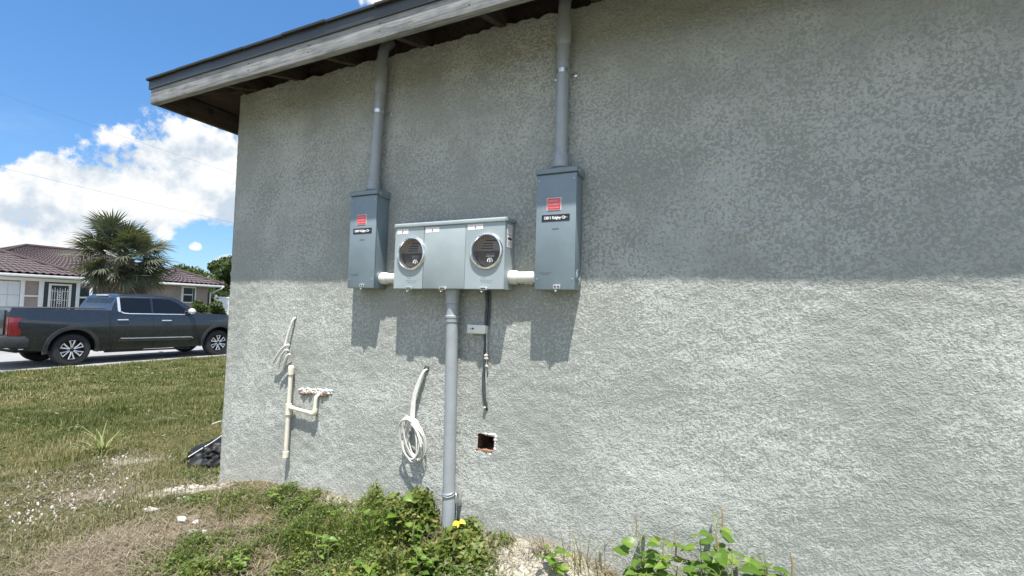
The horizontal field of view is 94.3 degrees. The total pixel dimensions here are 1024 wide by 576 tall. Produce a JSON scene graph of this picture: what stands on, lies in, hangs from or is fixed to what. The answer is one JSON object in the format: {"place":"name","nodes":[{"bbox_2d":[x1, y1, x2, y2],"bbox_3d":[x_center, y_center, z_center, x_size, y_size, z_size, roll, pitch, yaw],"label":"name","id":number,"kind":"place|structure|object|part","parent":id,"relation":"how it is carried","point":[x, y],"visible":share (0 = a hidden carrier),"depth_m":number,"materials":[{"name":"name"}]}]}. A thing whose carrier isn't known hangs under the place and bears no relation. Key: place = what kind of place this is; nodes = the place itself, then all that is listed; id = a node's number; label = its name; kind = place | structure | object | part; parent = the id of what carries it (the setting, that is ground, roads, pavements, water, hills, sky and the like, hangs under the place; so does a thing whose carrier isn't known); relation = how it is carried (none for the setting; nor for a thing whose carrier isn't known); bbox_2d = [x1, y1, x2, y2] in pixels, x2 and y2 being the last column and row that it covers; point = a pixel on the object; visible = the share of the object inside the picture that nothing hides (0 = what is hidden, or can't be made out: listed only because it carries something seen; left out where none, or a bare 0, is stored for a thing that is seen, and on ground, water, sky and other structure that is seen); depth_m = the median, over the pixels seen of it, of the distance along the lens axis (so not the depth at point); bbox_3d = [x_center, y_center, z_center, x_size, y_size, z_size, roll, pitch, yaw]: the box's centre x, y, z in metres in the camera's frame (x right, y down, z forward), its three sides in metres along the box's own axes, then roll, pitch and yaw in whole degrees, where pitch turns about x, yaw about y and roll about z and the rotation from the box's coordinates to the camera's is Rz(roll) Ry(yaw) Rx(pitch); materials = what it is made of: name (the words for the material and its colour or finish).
{"place":"outdoors","nodes":[
{"label":"outdoors","id":0,"kind":"place"},
{"bbox_2d":[0,355,225,575],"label":"lawn grass","id":1,"kind":"structure","parent":0,"point":[83,413],"depth_m":5.29,"materials":[{"name":"green plant"}]},
{"bbox_2d":[0,346,226,371],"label":"road","id":2,"kind":"structure","parent":0,"point":[12,361],"depth_m":14.07,"materials":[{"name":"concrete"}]},
{"bbox_2d":[0,293,228,365],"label":"pickup truck","id":3,"kind":"object","parent":2,"relation":"on","point":[115,322],"visible":0.94,"depth_m":13.14,"materials":[{"name":"grey paint"}]},
{"bbox_3d":[-10.797,0.498,13.600,0.133,0.425,0.800,0,-3,26],"label":"rear window","id":4,"kind":"part","parent":3,"relation":"part of","materials":[{"name":"black glass"}]},
{"bbox_3d":[-10.381,0.550,14.464,0.133,0.425,1.000,0,-3,26],"label":"front window","id":5,"kind":"part","parent":3,"relation":"part of","materials":[{"name":"black glass"}]},
{"bbox_2d":[0,167,227,221],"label":"overhead wire","id":6,"kind":"object","parent":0,"point":[108,193],"visible":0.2,"depth_m":19.16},
{"bbox_2d":[2,94,235,174],"bbox_3d":[-13.112,-6.423,25.731,0.008,2.699,58.000,0,-3,26],"label":"overhead wire","id":7,"kind":"object","parent":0,"point":[114,133],"visible":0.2,"depth_m":19.38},
{"bbox_2d":[0,0,380,272],"label":"sky","id":8,"kind":"structure","parent":0,"point":[90,62],"materials":[{"name":"blue"}]},
{"bbox_2d":[0,358,617,575],"bbox_3d":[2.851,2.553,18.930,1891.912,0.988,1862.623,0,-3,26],"label":"ground","id":9,"kind":"structure","parent":0,"point":[258,485],"depth_m":2.82,"materials":[{"name":"soil"}]},
{"bbox_2d":[0,452,185,530],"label":"shell chips","id":10,"kind":"object","parent":9,"relation":"on","point":[51,507],"visible":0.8,"depth_m":3.12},
{"bbox_2d":[65,419,144,457],"bbox_3d":[-3.445,1.295,4.060,0.577,0.290,0.418,3,-3,-26],"label":"grass tuft","id":11,"kind":"object","parent":9,"relation":"on","point":[101,444],"visible":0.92,"depth_m":4.06,"materials":[{"name":"green plant"}]},
{"bbox_2d":[0,244,224,312],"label":"neighbour house","id":12,"kind":"structure","parent":9,"relation":"on","point":[32,275],"depth_m":23.98,"materials":[{"name":"brown tile"}]},
{"bbox_2d":[0,281,19,305],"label":"garage door","id":13,"kind":"structure","parent":12,"relation":"in","point":[9,290],"depth_m":22.02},
{"bbox_2d":[47,282,71,306],"bbox_3d":[-22.550,0.919,23.630,0.066,2.398,0.880,0,-3,26],"label":"front door","id":14,"kind":"structure","parent":12,"relation":"in","point":[59,293],"depth_m":23.64,"materials":[{"name":"white metal"}]},
{"bbox_2d":[181,286,195,302],"bbox_3d":[-19.880,0.421,29.188,0.052,1.020,0.860,0,-3,26],"label":"window","id":15,"kind":"structure","parent":12,"relation":"in","point":[188,294],"depth_m":29.16,"materials":[{"name":"white glass"}]},
{"bbox_2d":[51,209,181,294],"bbox_3d":[-17.113,-0.598,21.047,4.009,5.710,4.218,2,-3,-4],"label":"palm tree","id":16,"kind":"object","parent":9,"relation":"on","point":[124,274],"visible":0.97,"depth_m":20.33,"materials":[{"name":"green plant"}]},
{"bbox_2d":[94,394,140,414],"bbox_3d":[-4.862,1.419,5.829,0.537,0.258,0.572,0,-3,26],"label":"grass tuft","id":17,"kind":"object","parent":9,"relation":"on","point":[122,406],"visible":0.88,"depth_m":5.84,"materials":[{"name":"green plant"}]},
{"bbox_2d":[141,507,157,511],"bbox_3d":[-2.205,1.352,2.895,0.116,0.024,0.034,2,-3,-9],"label":"pale stone","id":18,"kind":"object","parent":9,"relation":"on","point":[153,508],"visible":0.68,"depth_m":2.88,"materials":[{"name":"white stone"}]},
{"bbox_2d":[176,516,186,522],"bbox_3d":[-1.900,1.330,2.729,0.122,0.032,0.046,0,-3,26],"label":"pale stone","id":19,"kind":"object","parent":9,"relation":"on","point":[182,519],"visible":0.93,"depth_m":2.72,"materials":[{"name":"white stone"}]},
{"bbox_2d":[163,482,229,492],"bbox_3d":[-2.112,1.330,3.167,0.430,0.064,0.081,2,-3,-4],"label":"mortar rubble","id":20,"kind":"object","parent":9,"relation":"on","point":[188,485],"visible":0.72,"depth_m":3.15,"materials":[{"name":"white concrete"}]},
{"bbox_2d":[169,263,229,292],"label":"distant tree","id":21,"kind":"object","parent":9,"relation":"on","point":[190,269],"visible":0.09,"depth_m":56.75,"materials":[{"name":"green plant"}]},
{"bbox_2d":[181,420,222,470],"bbox_3d":[-2.327,1.264,3.918,0.402,0.390,0.640,0,-3,26],"label":"plastic bundle","id":22,"kind":"object","parent":9,"relation":"on","point":[208,454],"visible":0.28,"depth_m":3.71,"materials":[{"name":"black plastic"}]},
{"bbox_2d":[192,299,226,314],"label":"shrub","id":23,"kind":"object","parent":9,"relation":"on","point":[200,306],"visible":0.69,"depth_m":27.90,"materials":[{"name":"green plant"}]},
{"bbox_2d":[206,396,223,410],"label":"grass tuft","id":24,"kind":"object","parent":9,"relation":"on","point":[219,404],"visible":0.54,"depth_m":5.96,"materials":[{"name":"green plant"}]},
{"bbox_2d":[201,274,229,306],"bbox_3d":[-23.279,0.864,36.006,3.952,4.044,3.483,0,-3,26],"label":"pale tree","id":25,"kind":"object","parent":9,"relation":"on","point":[221,293],"visible":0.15,"depth_m":35.70,"materials":[{"name":"green plant"}]},
{"bbox_2d":[207,255,231,292],"bbox_3d":[-23.526,0.062,40.315,5.245,6.037,4.666,0,-3,26],"label":"dark tree","id":26,"kind":"object","parent":9,"relation":"on","point":[220,268],"visible":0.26,"depth_m":38.85,"materials":[{"name":"green plant"}]},
{"bbox_2d":[214,294,229,314],"bbox_3d":[-16.481,1.777,35.411,0.180,2.120,11.509,0,-3,26],"label":"vinyl fence","id":27,"kind":"object","parent":9,"relation":"on","point":[225,301],"visible":0.09,"depth_m":30.86,"materials":[{"name":"white plastic"}]},
{"bbox_2d":[201,481,268,529],"bbox_3d":[-1.604,1.223,2.729,0.311,0.207,0.375,1,-3,18],"label":"grass tuft","id":28,"kind":"object","parent":9,"relation":"on","point":[231,518],"visible":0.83,"depth_m":2.71,"materials":[{"name":"green plant"}]},
{"bbox_2d":[226,548,249,574],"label":"broadleaf weed","id":29,"kind":"object","parent":9,"relation":"on","point":[240,561],"visible":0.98,"depth_m":2.30,"materials":[{"name":"green plant"}]},
{"bbox_2d":[267,486,281,504],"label":"broadleaf weed","id":30,"kind":"object","parent":9,"relation":"on","point":[276,494],"visible":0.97,"depth_m":2.76,"materials":[{"name":"green plant"}]},
{"bbox_2d":[260,514,308,560],"bbox_3d":[-1.097,1.247,2.429,0.270,0.198,0.296,0,-3,26],"label":"grass tuft","id":31,"kind":"object","parent":9,"relation":"on","point":[281,537],"visible":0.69,"depth_m":2.38,"materials":[{"name":"green plant"}]},
{"bbox_2d":[0,446,623,575],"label":"dry thatch","id":32,"kind":"object","parent":9,"relation":"on","point":[103,537],"visible":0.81,"depth_m":2.60,"materials":[{"name":"plant"}]},
{"bbox_2d":[126,466,512,575],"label":"weed stems","id":33,"kind":"object","parent":9,"relation":"on","point":[352,524],"visible":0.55,"depth_m":2.38,"materials":[{"name":"green plant"}]},
{"bbox_2d":[124,466,515,575],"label":"weed mat","id":34,"kind":"object","parent":9,"relation":"on","point":[449,541],"visible":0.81,"depth_m":2.33,"materials":[{"name":"green plant"}]},
{"bbox_2d":[453,519,465,527],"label":"yellow leaf","id":35,"kind":"object","parent":34,"relation":"on","point":[457,523],"visible":0.92,"depth_m":2.31,"materials":[{"name":"yellow plant"}]},
{"bbox_2d":[306,532,341,565],"bbox_3d":[-0.910,1.272,2.296,0.185,0.154,0.095,0,-3,35],"label":"broadleaf weed","id":36,"kind":"object","parent":9,"relation":"on","point":[325,537],"visible":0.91,"depth_m":2.29,"materials":[{"name":"green plant"}]},
{"bbox_2d":[327,500,345,523],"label":"broadleaf weed","id":37,"kind":"object","parent":9,"relation":"on","point":[334,511],"visible":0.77,"depth_m":2.52,"materials":[{"name":"green plant"}]},
{"bbox_2d":[355,559,378,575],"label":"broadleaf weed","id":38,"kind":"object","parent":9,"relation":"on","point":[368,569],"visible":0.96,"depth_m":2.10,"materials":[{"name":"green plant"}]},
{"bbox_2d":[357,509,390,540],"bbox_3d":[-0.692,1.204,2.379,0.257,0.165,0.107,-1,-3,39],"label":"broadleaf weed","id":39,"kind":"object","parent":9,"relation":"on","point":[378,518],"visible":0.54,"depth_m":2.38,"materials":[{"name":"green plant"}]},
{"bbox_2d":[370,492,421,530],"bbox_3d":[-0.606,1.151,2.414,0.250,0.230,0.204,0,-3,37],"label":"broadleaf weed","id":40,"kind":"object","parent":9,"relation":"on","point":[407,497],"visible":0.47,"depth_m":2.40,"materials":[{"name":"green plant"}]},
{"bbox_2d":[405,519,429,549],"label":"broadleaf weed","id":41,"kind":"object","parent":9,"relation":"on","point":[416,528],"visible":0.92,"depth_m":2.29,"materials":[{"name":"green plant"}]},
{"bbox_2d":[406,544,438,575],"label":"broadleaf weed","id":42,"kind":"object","parent":9,"relation":"on","point":[422,557],"visible":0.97,"depth_m":2.13,"materials":[{"name":"green plant"}]},
{"bbox_2d":[483,564,512,575],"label":"grass tuft","id":43,"kind":"object","parent":9,"relation":"on","point":[499,572],"visible":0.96,"depth_m":2.07,"materials":[{"name":"beige plant"}]},
{"bbox_2d":[487,528,519,552],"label":"grass tuft","id":44,"kind":"object","parent":9,"relation":"on","point":[499,538],"visible":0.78,"depth_m":2.26,"materials":[{"name":"green plant"}]},
{"bbox_2d":[512,533,555,558],"bbox_3d":[0.143,1.174,2.171,0.292,0.074,0.217,4,-4,-40],"label":"grass tuft","id":45,"kind":"object","parent":9,"relation":"on","point":[540,548],"visible":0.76,"depth_m":2.16,"materials":[{"name":"plant"}]},
{"bbox_2d":[537,545,571,575],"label":"broadleaf weed","id":46,"kind":"object","parent":9,"relation":"on","point":[551,559],"visible":1,"depth_m":2.03,"materials":[{"name":"green plant"}]},
{"bbox_2d":[548,526,609,575],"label":"grass tuft","id":47,"kind":"object","parent":9,"relation":"on","point":[579,559],"visible":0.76,"depth_m":2.05,"materials":[{"name":"green plant"}]},
{"bbox_2d":[146,0,1023,575],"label":"house","id":48,"kind":"structure","parent":9,"relation":"on","point":[784,322],"depth_m":2.04,"materials":[{"name":"grey paint"}]},
{"bbox_2d":[272,317,296,367],"bbox_3d":[-1.448,0.341,3.017,0.168,0.333,0.076,0,-3,26],"label":"loose cable","id":49,"kind":"object","parent":48,"relation":"attached to","point":[282,350],"visible":1,"depth_m":3.00,"materials":[{"name":"white plastic"}]},
{"bbox_2d":[282,365,319,457],"bbox_3d":[-1.289,0.769,2.924,0.266,0.571,0.064,0,-3,26],"label":"water pipe","id":50,"kind":"object","parent":48,"relation":"attached to","point":[289,407],"visible":0.99,"depth_m":2.94,"materials":[{"name":"beige plastic"}]},
{"bbox_2d":[347,189,389,289],"bbox_3d":[-0.820,-0.270,2.712,0.207,0.565,0.113,0,-3,26],"label":"disconnect box","id":51,"kind":"object","parent":48,"relation":"attached to","point":[368,238],"visible":0.98,"depth_m":2.67,"materials":[{"name":"grey metal"}]},
{"bbox_2d":[366,40,395,189],"bbox_3d":[-0.761,-0.992,2.764,0.114,0.960,0.122,0,-3,26],"label":"conduit riser","id":52,"kind":"object","parent":51,"relation":"attached to","point":[380,90],"visible":0.85,"depth_m":2.72,"materials":[{"name":"grey plastic"}]},
{"bbox_2d":[378,272,393,283],"bbox_3d":[-0.666,-0.054,2.649,0.164,0.068,0.068,0,-3,26],"label":"cross conduit","id":53,"kind":"object","parent":48,"relation":"attached to","point":[385,278],"visible":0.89,"depth_m":2.64,"materials":[{"name":"white plastic"}]},
{"bbox_2d":[398,366,428,462],"bbox_3d":[-0.521,0.673,2.540,0.164,0.508,0.088,1,-3,19],"label":"cable coil","id":54,"kind":"object","parent":48,"relation":"hanging from","point":[421,443],"visible":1,"depth_m":2.53,"materials":[{"name":"white plastic"}]},
{"bbox_2d":[441,289,461,527],"bbox_3d":[-0.308,0.657,2.421,0.112,1.299,0.081,1,-3,17],"label":"ground conduit","id":55,"kind":"object","parent":48,"relation":"attached to","point":[448,493],"visible":0.98,"depth_m":2.40,"materials":[{"name":"grey plastic"}]},
{"bbox_2d":[394,217,515,291],"bbox_3d":[-0.312,-0.161,2.454,0.668,0.369,0.125,0,-3,26],"label":"meter cabinet","id":56,"kind":"object","parent":48,"relation":"attached to","point":[471,254],"visible":1,"depth_m":2.39,"materials":[{"name":"grey metal"}]},
{"bbox_2d":[467,325,487,333],"bbox_3d":[-0.175,0.209,2.413,0.107,0.044,0.044,0,-3,26],"label":"junction box","id":57,"kind":"object","parent":48,"relation":"attached to","point":[478,329],"visible":1,"depth_m":2.40,"materials":[{"name":"white plastic"}]},
{"bbox_2d":[482,291,490,410],"bbox_3d":[-0.128,0.317,2.401,0.041,0.606,0.027,2,-3,-12],"label":"ground cable","id":58,"kind":"object","parent":48,"relation":"attached to","point":[486,322],"visible":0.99,"depth_m":2.40,"materials":[{"name":"rubber"}]},
{"bbox_2d":[507,270,534,283],"bbox_3d":[0.065,-0.052,2.297,0.174,0.069,0.069,0,-3,26],"label":"cross conduit","id":59,"kind":"object","parent":48,"relation":"attached to","point":[515,277],"visible":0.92,"depth_m":2.28,"materials":[{"name":"white plastic"}]},
{"bbox_2d":[535,165,584,291],"bbox_3d":[0.221,-0.268,2.211,0.209,0.576,0.113,0,-3,26],"label":"disconnect box","id":60,"kind":"object","parent":48,"relation":"attached to","point":[558,230],"visible":1,"depth_m":2.17,"materials":[{"name":"grey metal"}]},
{"bbox_2d":[552,0,576,167],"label":"conduit riser","id":61,"kind":"object","parent":60,"relation":"attached to","point":[563,45],"visible":0.87,"depth_m":2.23,"materials":[{"name":"grey plastic"}]},
{"bbox_2d":[612,513,697,575],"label":"leafy vine","id":62,"kind":"object","parent":9,"relation":"on","point":[649,566],"visible":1,"depth_m":1.88,"materials":[{"name":"green plant"}]},
{"bbox_2d":[679,505,760,575],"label":"leafy vine","id":63,"kind":"object","parent":9,"relation":"on","point":[718,561],"visible":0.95,"depth_m":1.78,"materials":[{"name":"green plant"}]},
{"bbox_2d":[742,552,793,575],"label":"leafy vine","id":64,"kind":"object","parent":9,"relation":"on","point":[757,564],"visible":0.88,"depth_m":1.72,"materials":[{"name":"green plant"}]}
]}

